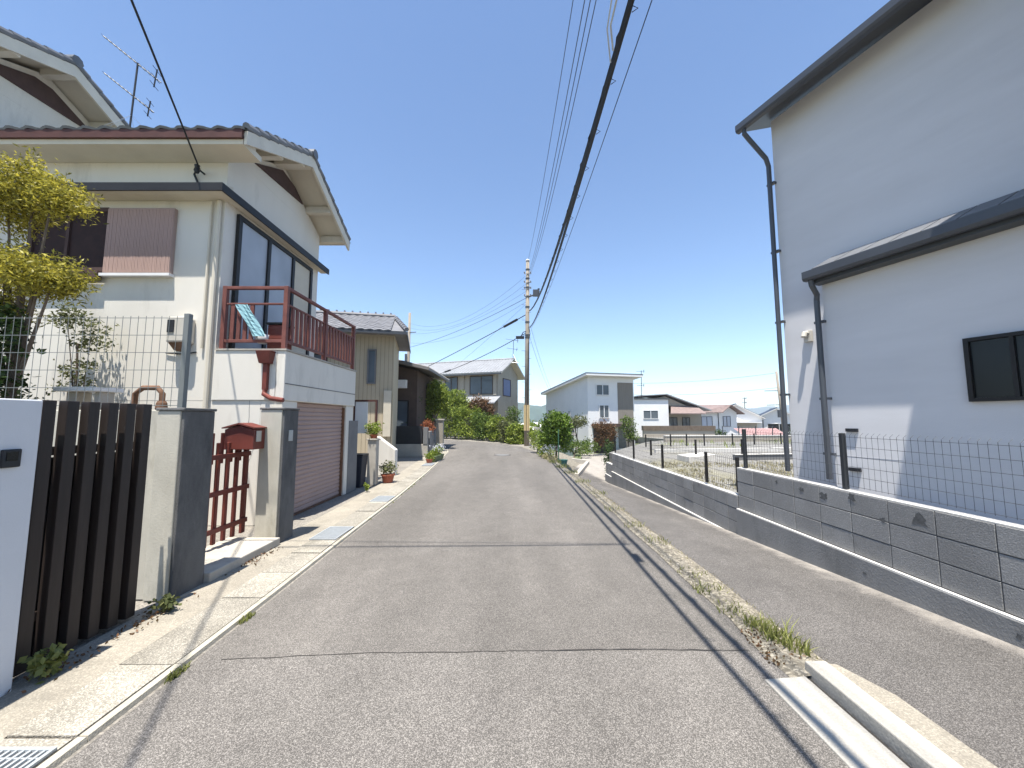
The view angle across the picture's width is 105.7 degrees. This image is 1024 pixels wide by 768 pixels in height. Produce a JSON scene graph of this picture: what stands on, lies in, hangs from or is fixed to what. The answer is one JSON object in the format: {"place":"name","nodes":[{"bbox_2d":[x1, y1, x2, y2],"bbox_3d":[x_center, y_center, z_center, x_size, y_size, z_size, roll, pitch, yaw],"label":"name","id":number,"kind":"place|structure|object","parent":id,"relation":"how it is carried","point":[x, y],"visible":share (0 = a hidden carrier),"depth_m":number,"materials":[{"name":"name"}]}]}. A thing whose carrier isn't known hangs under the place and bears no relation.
{"place":"outdoors","nodes":[
{"label":"outdoors","id":0,"kind":"place"},
{"bbox_2d":[51,410,157,599],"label":"boundary wall","id":1,"kind":"structure","parent":0,"point":[146,509],"depth_m":3.64,"materials":[{"name":"paint"}]},
{"bbox_2d":[0,313,192,407],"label":"fence","id":2,"kind":"object","parent":1,"relation":"on","point":[185,352],"visible":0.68,"depth_m":3.82,"materials":[{"name":"metal"}]},
{"bbox_2d":[0,457,426,739],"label":"pavement","id":3,"kind":"structure","parent":0,"point":[18,708],"depth_m":2.97,"materials":[{"name":"concrete"}]},
{"bbox_2d":[5,547,282,693],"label":"leaf litter","id":4,"kind":"object","parent":3,"relation":"on","point":[90,647],"visible":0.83,"depth_m":3.05,"materials":[{"name":"plant"}]},
{"bbox_2d":[147,592,181,612],"bbox_3d":[-2.975,1.882,3.353,0.228,0.206,0.206,0,-5,0],"label":"weed plant","id":5,"kind":"object","parent":3,"relation":"on","point":[166,602],"visible":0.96,"depth_m":3.31,"materials":[{"name":"green plant"}]},
{"bbox_2d":[254,408,299,542],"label":"gate pillar","id":6,"kind":"structure","parent":3,"relation":"on","point":[274,510],"depth_m":5.25,"materials":[{"name":"concrete"}]},
{"bbox_2d":[222,423,266,449],"bbox_3d":[-3.530,0.685,5.122,0.420,0.345,0.265,0,-5,0],"label":"mailbox","id":7,"kind":"object","parent":6,"relation":"attached to","point":[245,436],"visible":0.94,"depth_m":5.02,"materials":[{"name":"red paint"}]},
{"bbox_2d":[379,460,398,482],"bbox_3d":[-3.236,2.284,10.175,0.548,0.596,0.502,1,-5,-13],"label":"plant pot","id":8,"kind":"object","parent":3,"relation":"on","point":[387,477],"visible":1,"depth_m":10.12,"materials":[{"name":"ceramic"}]},
{"bbox_2d":[4,436,566,767],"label":"yard ground","id":9,"kind":"structure","parent":0,"point":[299,521],"depth_m":5.92,"materials":[{"name":"concrete"}]},
{"bbox_2d":[0,398,42,696],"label":"gate wall","id":10,"kind":"structure","parent":9,"relation":"on","point":[20,420],"depth_m":2.37,"materials":[{"name":"paint"}]},
{"bbox_2d":[0,302,49,399],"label":"shrub","id":11,"kind":"object","parent":9,"relation":"on","point":[9,325],"visible":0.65,"depth_m":4.66,"materials":[{"name":"green plant"}]},
{"bbox_2d":[16,642,73,684],"bbox_3d":[-3.014,1.795,2.498,0.232,0.212,0.196,0,-5,0],"label":"weed plant","id":12,"kind":"object","parent":9,"relation":"on","point":[38,663],"visible":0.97,"depth_m":2.49,"materials":[{"name":"green plant"}]},
{"bbox_2d":[0,143,108,398],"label":"garden tree","id":13,"kind":"object","parent":9,"relation":"on","point":[24,273],"visible":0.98,"depth_m":4.76,"materials":[{"name":"yellow plant"}]},
{"bbox_2d":[44,298,118,392],"bbox_3d":[-6.720,0.408,5.908,1.153,3.562,0.537,0,-5,0],"label":"shrub","id":14,"kind":"object","parent":9,"relation":"on","point":[75,377],"visible":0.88,"depth_m":6.00,"materials":[{"name":"green plant"}]},
{"bbox_2d":[13,400,151,677],"bbox_3d":[-3.217,1.029,2.919,0.165,1.780,0.900,0,-5,0],"label":"slat fence","id":15,"kind":"object","parent":9,"relation":"on","point":[80,578],"visible":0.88,"depth_m":2.86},
{"bbox_2d":[53,388,123,409],"bbox_3d":[-5.775,1.088,5.223,0.550,2.080,0.400,0,-5,0],"label":"garden table","id":16,"kind":"object","parent":9,"relation":"on","point":[87,397],"visible":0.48,"depth_m":5.23,"materials":[{"name":"white plastic"}]},
{"bbox_2d":[131,385,167,409],"bbox_3d":[-4.947,1.071,5.224,0.475,2.114,0.140,0,-5,0],"label":"pipe","id":17,"kind":"object","parent":9,"relation":"on","point":[135,395],"visible":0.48,"depth_m":5.29,"materials":[{"name":"orange metal"}]},
{"bbox_2d":[0,26,357,525],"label":"house","id":18,"kind":"structure","parent":9,"relation":"on","point":[248,214],"depth_m":6.46,"materials":[{"name":"white paint"}]},
{"bbox_2d":[29,207,108,280],"bbox_3d":[-7.385,-2.314,6.405,1.330,1.270,0.118,0,-5,0],"label":"window","id":19,"kind":"structure","parent":18,"relation":"in","point":[87,241],"depth_m":6.45,"materials":[{"name":"glass"}]},
{"bbox_2d":[102,36,161,127],"bbox_3d":[-6.900,-5.200,7.051,1.064,2.179,1.066,-2,-5,16],"label":"roof antenna","id":20,"kind":"object","parent":18,"relation":"on","point":[134,97],"visible":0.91,"depth_m":7.07,"materials":[{"name":"metal"}]},
{"bbox_2d":[130,0,199,168],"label":"service wire","id":21,"kind":"object","parent":18,"relation":"attached to","point":[149,44],"visible":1,"depth_m":4.86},
{"bbox_2d":[235,304,264,336],"bbox_3d":[-4.259,-1.037,6.322,0.526,0.531,0.052,0,-5,0],"label":"towel","id":22,"kind":"object","parent":18,"relation":"hanging from","point":[250,319],"visible":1,"depth_m":6.32,"materials":[{"name":"teal fabric"}]},
{"bbox_2d":[228,214,312,354],"bbox_3d":[-4.787,-1.408,7.910,0.063,2.920,2.500,0,-5,0],"label":"sliding door","id":23,"kind":"structure","parent":18,"relation":"in","point":[259,260],"depth_m":7.50,"materials":[{"name":"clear glass"}]},
{"bbox_2d":[266,322,294,349],"bbox_3d":[-3.990,-0.543,6.657,0.300,0.970,0.340,0,-5,0],"label":"storage box","id":24,"kind":"object","parent":18,"relation":"on","point":[274,330],"visible":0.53,"depth_m":6.53,"materials":[{"name":"red paint"}]},
{"bbox_2d":[143,408,216,600],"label":"gate pillar","id":25,"kind":"structure","parent":9,"relation":"on","point":[176,542],"depth_m":3.66,"materials":[{"name":"concrete"}]},
{"bbox_2d":[0,450,446,767],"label":"gutter covers","id":26,"kind":"object","parent":9,"relation":"on","point":[267,581],"visible":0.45,"depth_m":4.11,"materials":[{"name":"concrete"}]},
{"bbox_2d":[0,747,57,767],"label":"drain grate","id":27,"kind":"object","parent":26,"relation":"on","point":[21,757],"visible":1,"depth_m":1.88,"materials":[{"name":"metal"}]},
{"bbox_2d":[36,450,447,767],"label":"kerb","id":28,"kind":"structure","parent":26,"relation":"on","point":[56,759],"depth_m":2.56,"materials":[{"name":"concrete"}]},
{"bbox_2d":[309,526,353,539],"bbox_3d":[-2.577,2.139,5.579,0.360,0.016,0.620,0,-5,0],"label":"drain grate","id":29,"kind":"object","parent":26,"relation":"on","point":[332,532],"visible":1,"depth_m":5.54,"materials":[{"name":"metal"}]},
{"bbox_2d":[427,443,447,461],"bbox_3d":[-2.943,2.718,15.540,0.743,0.665,1.558,0,-5,0],"label":"flower trough","id":30,"kind":"object","parent":26,"relation":"on","point":[438,448],"visible":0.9,"depth_m":15.45,"materials":[{"name":"green plastic"}]},
{"bbox_2d":[203,537,279,582],"bbox_3d":[-3.405,2.019,4.528,0.690,0.100,1.205,0,-5,0],"label":"doorstep","id":31,"kind":"object","parent":9,"relation":"on","point":[226,555],"visible":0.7,"depth_m":4.57,"materials":[{"name":"concrete"}]},
{"bbox_2d":[206,433,250,544],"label":"garden gate","id":32,"kind":"structure","parent":31,"relation":"on","point":[228,456],"depth_m":4.91,"materials":[{"name":"red paint"}]},
{"bbox_2d":[314,309,410,452],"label":"house","id":33,"kind":"structure","parent":9,"relation":"on","point":[381,341],"depth_m":14.94,"materials":[{"name":"beige"}]},
{"bbox_2d":[366,349,376,383],"bbox_3d":[-5.390,-0.676,14.903,0.320,1.350,0.067,1,-5,-13],"label":"window","id":34,"kind":"structure","parent":33,"relation":"in","point":[371,354],"depth_m":14.90,"materials":[{"name":"grey glass"}]},
{"bbox_2d":[356,453,368,487],"bbox_3d":[-3.790,2.129,9.597,0.340,0.800,0.420,0,-5,0],"label":"bin","id":35,"kind":"object","parent":9,"relation":"on","point":[361,467],"visible":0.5,"depth_m":9.44,"materials":[{"name":"blue plastic"}]},
{"bbox_2d":[353,400,377,432],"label":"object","id":36,"kind":"object","parent":9,"relation":"on","point":[360,413],"visible":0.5,"depth_m":10.35,"materials":[{"name":"plastic"}]},
{"bbox_2d":[366,438,380,484],"bbox_3d":[-3.550,1.977,9.912,0.280,1.160,0.280,0,-5,0],"label":"gate post","id":37,"kind":"object","parent":9,"relation":"on","point":[372,462],"visible":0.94,"depth_m":9.82,"materials":[{"name":"concrete"}]},
{"bbox_2d":[364,421,384,438],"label":"potted plant","id":38,"kind":"object","parent":37,"relation":"on","point":[375,430],"visible":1,"depth_m":9.92,"materials":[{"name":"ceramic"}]},
{"bbox_2d":[377,436,397,475],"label":"wall","id":39,"kind":"structure","parent":9,"relation":"on","point":[388,451],"depth_m":11.46,"materials":[{"name":"white paint"}]},
{"bbox_2d":[396,426,428,456],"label":"wall","id":40,"kind":"structure","parent":9,"relation":"on","point":[409,441],"depth_m":17.28,"materials":[{"name":"concrete"}]},
{"bbox_2d":[397,360,449,443],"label":"house","id":41,"kind":"structure","parent":9,"relation":"on","point":[413,378],"depth_m":19.48,"materials":[{"name":"brown wood"}]},
{"bbox_2d":[397,400,408,425],"bbox_3d":[-5.750,1.607,19.297,1.200,1.600,0.067,0,-5,0],"label":"window","id":42,"kind":"structure","parent":41,"relation":"in","point":[403,405],"depth_m":19.32,"materials":[{"name":"grey glass"}]},
{"bbox_2d":[428,429,435,452],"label":"wall","id":43,"kind":"structure","parent":9,"relation":"on","point":[431,440],"depth_m":18.37,"materials":[{"name":"concrete"}]},
{"bbox_2d":[425,377,454,428],"bbox_3d":[-4.305,1.622,21.730,2.331,4.015,1.663,0,-5,0],"label":"garden tree","id":44,"kind":"object","parent":9,"relation":"on","point":[438,397],"visible":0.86,"depth_m":21.52,"materials":[{"name":"green plant"}]},
{"bbox_2d":[435,419,444,450],"bbox_3d":[-3.740,2.653,20.142,0.440,1.670,0.380,0,-5,0],"label":"gate post","id":45,"kind":"object","parent":9,"relation":"on","point":[439,431],"visible":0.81,"depth_m":20.02,"materials":[{"name":"concrete"}]},
{"bbox_2d":[436,392,466,438],"bbox_3d":[-5.748,2.525,33.785,3.845,4.616,2.865,0,-5,0],"label":"hedge shrub","id":46,"kind":"object","parent":9,"relation":"on","point":[448,424],"visible":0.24,"depth_m":33.33,"materials":[{"name":"green plant"}]},
{"bbox_2d":[438,388,470,438],"bbox_3d":[-4.967,2.516,33.758,3.765,4.420,2.267,0,-5,0],"label":"garden tree","id":47,"kind":"object","parent":9,"relation":"on","point":[460,400],"visible":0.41,"depth_m":33.44,"materials":[{"name":"green plant"}]},
{"bbox_2d":[447,404,484,439],"bbox_3d":[-3.698,3.180,32.362,2.891,3.216,2.977,-4,-7,40],"label":"hedge shrub","id":48,"kind":"object","parent":9,"relation":"on","point":[463,430],"visible":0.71,"depth_m":32.05,"materials":[{"name":"green plant"}]},
{"bbox_2d":[416,358,524,436],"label":"house","id":49,"kind":"structure","parent":9,"relation":"on","point":[495,381],"depth_m":37.49,"materials":[{"name":"grey tile"}]},
{"bbox_2d":[445,377,457,391],"bbox_3d":[-5.915,0.102,37.786,1.400,1.550,0.067,-2,-6,20],"label":"window","id":50,"kind":"structure","parent":49,"relation":"in","point":[453,384],"depth_m":37.76,"materials":[{"name":"grey glass"}]},
{"bbox_2d":[469,375,492,394],"bbox_3d":[-2.908,0.103,36.687,2.400,1.750,0.067,-2,-6,20],"label":"window","id":51,"kind":"structure","parent":49,"relation":"in","point":[478,384],"depth_m":36.69,"materials":[{"name":"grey glass"}]},
{"bbox_2d":[503,378,510,396],"bbox_3d":[-0.498,0.369,38.227,0.067,1.700,2.100,-2,-6,20],"label":"window","id":52,"kind":"structure","parent":49,"relation":"in","point":[506,382],"depth_m":38.26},
{"bbox_2d":[466,393,496,415],"bbox_3d":[-2.635,2.718,33.360,2.888,3.945,2.033,0,-5,0],"label":"garden tree","id":53,"kind":"object","parent":9,"relation":"on","point":[485,405],"visible":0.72,"depth_m":33.09,"materials":[{"name":"red plant"}]},
{"bbox_2d":[468,412,500,440],"bbox_3d":[-1.901,3.420,30.777,2.620,2.502,2.840,-5,-7,43],"label":"hedge shrub","id":54,"kind":"object","parent":9,"relation":"on","point":[480,431],"visible":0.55,"depth_m":30.39,"materials":[{"name":"green plant"}]},
{"bbox_2d":[484,415,508,441],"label":"hedge shrub","id":55,"kind":"object","parent":9,"relation":"on","point":[491,426],"visible":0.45,"depth_m":28.74,"materials":[{"name":"green plant"}]},
{"bbox_2d":[496,417,521,443],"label":"hedge shrub","id":56,"kind":"object","parent":9,"relation":"on","point":[504,423],"visible":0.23,"depth_m":27.14,"materials":[{"name":"green plant"}]},
{"bbox_2d":[505,406,522,422],"bbox_3d":[0.059,2.950,29.332,1.645,2.749,1.358,0,-5,0],"label":"garden tree","id":57,"kind":"object","parent":9,"relation":"on","point":[513,415],"visible":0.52,"depth_m":29.25,"materials":[{"name":"green plant"}]},
{"bbox_2d":[504,422,531,444],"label":"hedge shrub","id":58,"kind":"object","parent":9,"relation":"on","point":[515,433],"visible":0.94,"depth_m":25.86,"materials":[{"name":"green plant"}]},
{"bbox_2d":[516,259,539,445],"bbox_3d":[1.032,-2.057,24.813,1.556,12.302,0.457,-1,-5,8],"label":"utility pole","id":59,"kind":"object","parent":9,"relation":"on","point":[536,292],"visible":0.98,"depth_m":24.77,"materials":[{"name":"concrete"}]},
{"bbox_2d":[527,0,584,276],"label":"overhead wire","id":60,"kind":"object","parent":59,"relation":"attached to","point":[563,112],"visible":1,"depth_m":8.21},
{"bbox_2d":[529,0,590,273],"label":"overhead wire","id":61,"kind":"object","parent":59,"relation":"attached to","point":[567,113],"visible":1,"depth_m":8.22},
{"bbox_2d":[530,0,596,273],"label":"overhead wire","id":62,"kind":"object","parent":59,"relation":"attached to","point":[571,112],"visible":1,"depth_m":8.26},
{"bbox_2d":[529,0,628,310],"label":"bundled cable","id":63,"kind":"object","parent":59,"relation":"attached to","point":[573,194],"visible":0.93,"depth_m":5.87,"materials":[{"name":"rubber"}]},
{"bbox_2d":[530,0,637,326],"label":"bundled cable","id":64,"kind":"object","parent":59,"relation":"attached to","point":[630,5],"visible":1,"depth_m":4.70,"materials":[{"name":"rubber"}]},
{"bbox_2d":[533,0,651,324],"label":"overhead wire","id":65,"kind":"object","parent":59,"relation":"attached to","point":[609,123],"visible":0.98,"depth_m":5.44,"materials":[{"name":"metal"}]},
{"bbox_2d":[59,440,758,767],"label":"road","id":66,"kind":"structure","parent":0,"point":[469,546],"depth_m":3.92,"materials":[{"name":"asphalt"}]},
{"bbox_2d":[61,651,848,767],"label":"road patch","id":67,"kind":"object","parent":66,"relation":"on","point":[583,709],"visible":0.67,"depth_m":2.17,"materials":[{"name":"asphalt"}]},
{"bbox_2d":[221,648,742,659],"bbox_3d":[-0.151,1.901,2.749,3.702,0.001,0.058,0,-5,-2],"label":"road seam","id":68,"kind":"object","parent":67,"relation":"on","point":[469,651],"visible":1,"depth_m":2.76,"materials":[{"name":"asphalt"}]},
{"bbox_2d":[163,456,773,684],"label":"weeds","id":69,"kind":"object","parent":66,"relation":"on","point":[169,678],"visible":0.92,"depth_m":3.64,"materials":[{"name":"green plant"}]},
{"bbox_2d":[765,661,997,767],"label":"drain channel","id":70,"kind":"object","parent":66,"relation":"on","point":[849,719],"visible":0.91,"depth_m":2.06,"materials":[{"name":"concrete"}]},
{"bbox_2d":[0,0,889,407],"label":"sky","id":71,"kind":"structure","parent":0,"point":[429,123],"materials":[{"name":"blue"}]},
{"bbox_2d":[518,403,545,422],"bbox_3d":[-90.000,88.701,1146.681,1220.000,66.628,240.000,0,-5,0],"label":"hills","id":72,"kind":"structure","parent":0,"point":[535,413],"depth_m":1079.29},
{"bbox_2d":[574,443,638,458],"bbox_3d":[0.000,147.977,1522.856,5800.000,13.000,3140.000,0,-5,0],"label":"ground","id":73,"kind":"structure","parent":0,"point":[578,454],"depth_m":31.40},
{"bbox_2d":[569,412,589,453],"bbox_3d":[4.827,3.722,29.369,2.285,3.135,1.617,0,-5,0],"label":"garden tree","id":74,"kind":"object","parent":73,"relation":"on","point":[578,422],"visible":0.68,"depth_m":29.29,"materials":[{"name":"green plant"}]},
{"bbox_2d":[571,458,588,475],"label":"lane kerb","id":75,"kind":"structure","parent":73,"relation":"on","point":[583,467],"depth_m":19.37,"materials":[{"name":"concrete"}]},
{"bbox_2d":[541,372,642,452],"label":"house","id":76,"kind":"structure","parent":73,"relation":"on","point":[594,396],"depth_m":32.66,"materials":[{"name":"paint"}]},
{"bbox_2d":[593,427,614,452],"bbox_3d":[7.632,4.632,32.060,1.950,2.190,0.037,1,-5,-15],"label":"door","id":77,"kind":"structure","parent":76,"relation":"in","point":[602,449],"depth_m":31.95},
{"bbox_2d":[533,405,789,413],"bbox_3d":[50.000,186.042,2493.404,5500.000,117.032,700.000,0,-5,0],"label":"mountains","id":78,"kind":"structure","parent":0,"point":[759,410],"depth_m":2387.55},
{"bbox_2d":[523,447,823,676],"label":"soil verge","id":79,"kind":"structure","parent":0,"point":[794,666],"depth_m":3.70,"materials":[{"name":"plant"}]},
{"bbox_2d":[527,428,549,452],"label":"shrub","id":80,"kind":"object","parent":79,"relation":"on","point":[534,443],"visible":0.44,"depth_m":19.17,"materials":[{"name":"green plant"}]},
{"bbox_2d":[536,408,576,459],"bbox_3d":[1.972,2.328,17.555,1.823,2.456,1.740,0,-5,0],"label":"tree","id":81,"kind":"object","parent":79,"relation":"on","point":[553,423],"visible":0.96,"depth_m":17.17,"materials":[{"name":"green plant"}]},
{"bbox_2d":[740,628,805,665],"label":"leaf litter","id":82,"kind":"object","parent":79,"relation":"on","point":[766,652],"visible":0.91,"depth_m":2.79,"materials":[{"name":"plant"}]},
{"bbox_2d":[741,608,817,656],"bbox_3d":[2.023,1.839,2.907,0.395,0.165,0.637,3,-6,-28],"label":"grass tuft","id":83,"kind":"object","parent":79,"relation":"on","point":[768,631],"visible":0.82,"depth_m":2.87,"materials":[{"name":"green plant"}]},
{"bbox_2d":[641,426,715,436],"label":"wall","id":84,"kind":"structure","parent":0,"point":[653,431],"depth_m":41.86,"materials":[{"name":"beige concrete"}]},
{"bbox_2d":[609,437,793,492],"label":"building lots","id":85,"kind":"structure","parent":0,"point":[723,474],"depth_m":12.70,"materials":[{"name":"gravel"}]},
{"bbox_2d":[634,394,711,437],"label":"house","id":86,"kind":"structure","parent":85,"relation":"on","point":[660,410],"depth_m":44.98,"materials":[{"name":"paint"}]},
{"bbox_2d":[643,410,658,418],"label":"window","id":87,"kind":"structure","parent":86,"relation":"in","point":[647,414],"depth_m":44.83,"materials":[{"name":"grey glass"}]},
{"bbox_2d":[677,452,715,462],"bbox_3d":[5.350,2.144,11.302,0.800,0.239,0.898,0,-5,0],"label":"concrete block","id":88,"kind":"object","parent":85,"relation":"on","point":[700,456],"depth_m":10.95,"materials":[{"name":"concrete"}]},
{"bbox_2d":[645,433,781,446],"bbox_3d":[9.050,2.455,17.148,7.175,0.520,0.044,1,-5,-15],"label":"fence","id":89,"kind":"object","parent":85,"relation":"on","point":[754,436],"visible":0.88,"depth_m":17.08,"materials":[{"name":"metal"}]},
{"bbox_2d":[700,404,744,434],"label":"house","id":90,"kind":"structure","parent":85,"relation":"on","point":[720,416],"depth_m":54.59,"materials":[{"name":"paint"}]},
{"bbox_2d":[654,447,790,452],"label":"wall","id":91,"kind":"structure","parent":85,"relation":"on","point":[724,450],"depth_m":14.47,"materials":[{"name":"concrete"}]},
{"bbox_2d":[663,435,790,441],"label":"wall","id":92,"kind":"structure","parent":85,"relation":"on","point":[708,438],"depth_m":24.54,"materials":[{"name":"concrete"}]},
{"bbox_2d":[732,403,765,433],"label":"house","id":93,"kind":"structure","parent":85,"relation":"on","point":[748,419],"depth_m":60.06,"materials":[{"name":"paint"}]},
{"bbox_2d":[733,428,782,434],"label":"shed","id":94,"kind":"structure","parent":85,"relation":"on","point":[767,431],"depth_m":48.83,"materials":[{"name":"pink metal"}]},
{"bbox_2d":[758,407,790,432],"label":"house","id":95,"kind":"structure","parent":85,"relation":"on","point":[771,417],"depth_m":61.93,"materials":[{"name":"paint"}]},
{"bbox_2d":[769,371,782,431],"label":"utility pole","id":96,"kind":"object","parent":85,"relation":"on","point":[779,413],"visible":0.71,"depth_m":51.97,"materials":[{"name":"concrete"}]},
{"bbox_2d":[649,460,793,489],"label":"dry grass","id":97,"kind":"structure","parent":0,"point":[768,465],"depth_m":9.41,"materials":[{"name":"beige plant"}]},
{"bbox_2d":[732,453,792,459],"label":"wall","id":98,"kind":"structure","parent":0,"point":[762,456],"depth_m":11.60,"materials":[{"name":"concrete"}]},
{"bbox_2d":[650,439,791,454],"bbox_3d":[7.750,1.881,11.728,7.624,0.440,0.044,1,-5,-8],"label":"fence","id":99,"kind":"object","parent":98,"relation":"on","point":[695,444],"visible":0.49,"depth_m":11.46,"materials":[{"name":"metal"}]},
{"bbox_2d":[573,454,1023,767],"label":"lane","id":100,"kind":"structure","parent":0,"point":[964,684],"depth_m":2.91,"materials":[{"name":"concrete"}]},
{"bbox_2d":[551,436,602,457],"bbox_3d":[4.522,4.207,25.819,4.584,1.483,2.260,4,-7,-40],"label":"shrub","id":101,"kind":"object","parent":100,"relation":"on","point":[586,445],"visible":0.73,"depth_m":25.32,"materials":[{"name":"green plant"}]},
{"bbox_2d":[589,416,620,453],"bbox_3d":[6.524,3.671,27.232,2.157,2.837,1.692,0,-5,0],"label":"garden tree","id":102,"kind":"object","parent":100,"relation":"on","point":[601,430],"visible":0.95,"depth_m":27.12,"materials":[{"name":"red plant"}]},
{"bbox_2d":[619,415,639,446],"bbox_3d":[8.473,3.453,27.810,1.559,2.672,1.249,0,-5,0],"label":"garden tree","id":103,"kind":"object","parent":100,"relation":"on","point":[627,432],"visible":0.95,"depth_m":27.69,"materials":[{"name":"green plant"}]},
{"bbox_2d":[611,453,738,533],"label":"block wall","id":104,"kind":"structure","parent":100,"relation":"on","point":[708,503],"depth_m":8.04,"materials":[{"name":"concrete"}]},
{"bbox_2d":[614,437,739,492],"bbox_3d":[3.505,1.729,9.593,0.053,0.546,7.224,0,-5,0],"label":"fence","id":105,"kind":"object","parent":104,"relation":"on","point":[705,460],"visible":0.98,"depth_m":7.65,"materials":[{"name":"metal"}]},
{"bbox_2d":[736,467,1023,648],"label":"block wall","id":106,"kind":"structure","parent":100,"relation":"on","point":[966,569],"depth_m":3.43,"materials":[{"name":"concrete"}]},
{"bbox_2d":[742,429,1023,519],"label":"fence","id":107,"kind":"object","parent":106,"relation":"on","point":[844,474],"visible":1,"depth_m":3.93,"materials":[{"name":"metal"}]},
{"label":"house lot","id":108,"kind":"structure","parent":0,"visible":0},
{"bbox_2d":[735,0,1023,524],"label":"house","id":109,"kind":"structure","parent":108,"relation":"on","point":[897,129],"depth_m":4.37,"materials":[{"name":"paint"}]},
{"bbox_2d":[962,330,1023,401],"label":"window","id":110,"kind":"structure","parent":109,"relation":"in","point":[994,364],"depth_m":3.63,"materials":[{"name":"black glass"}]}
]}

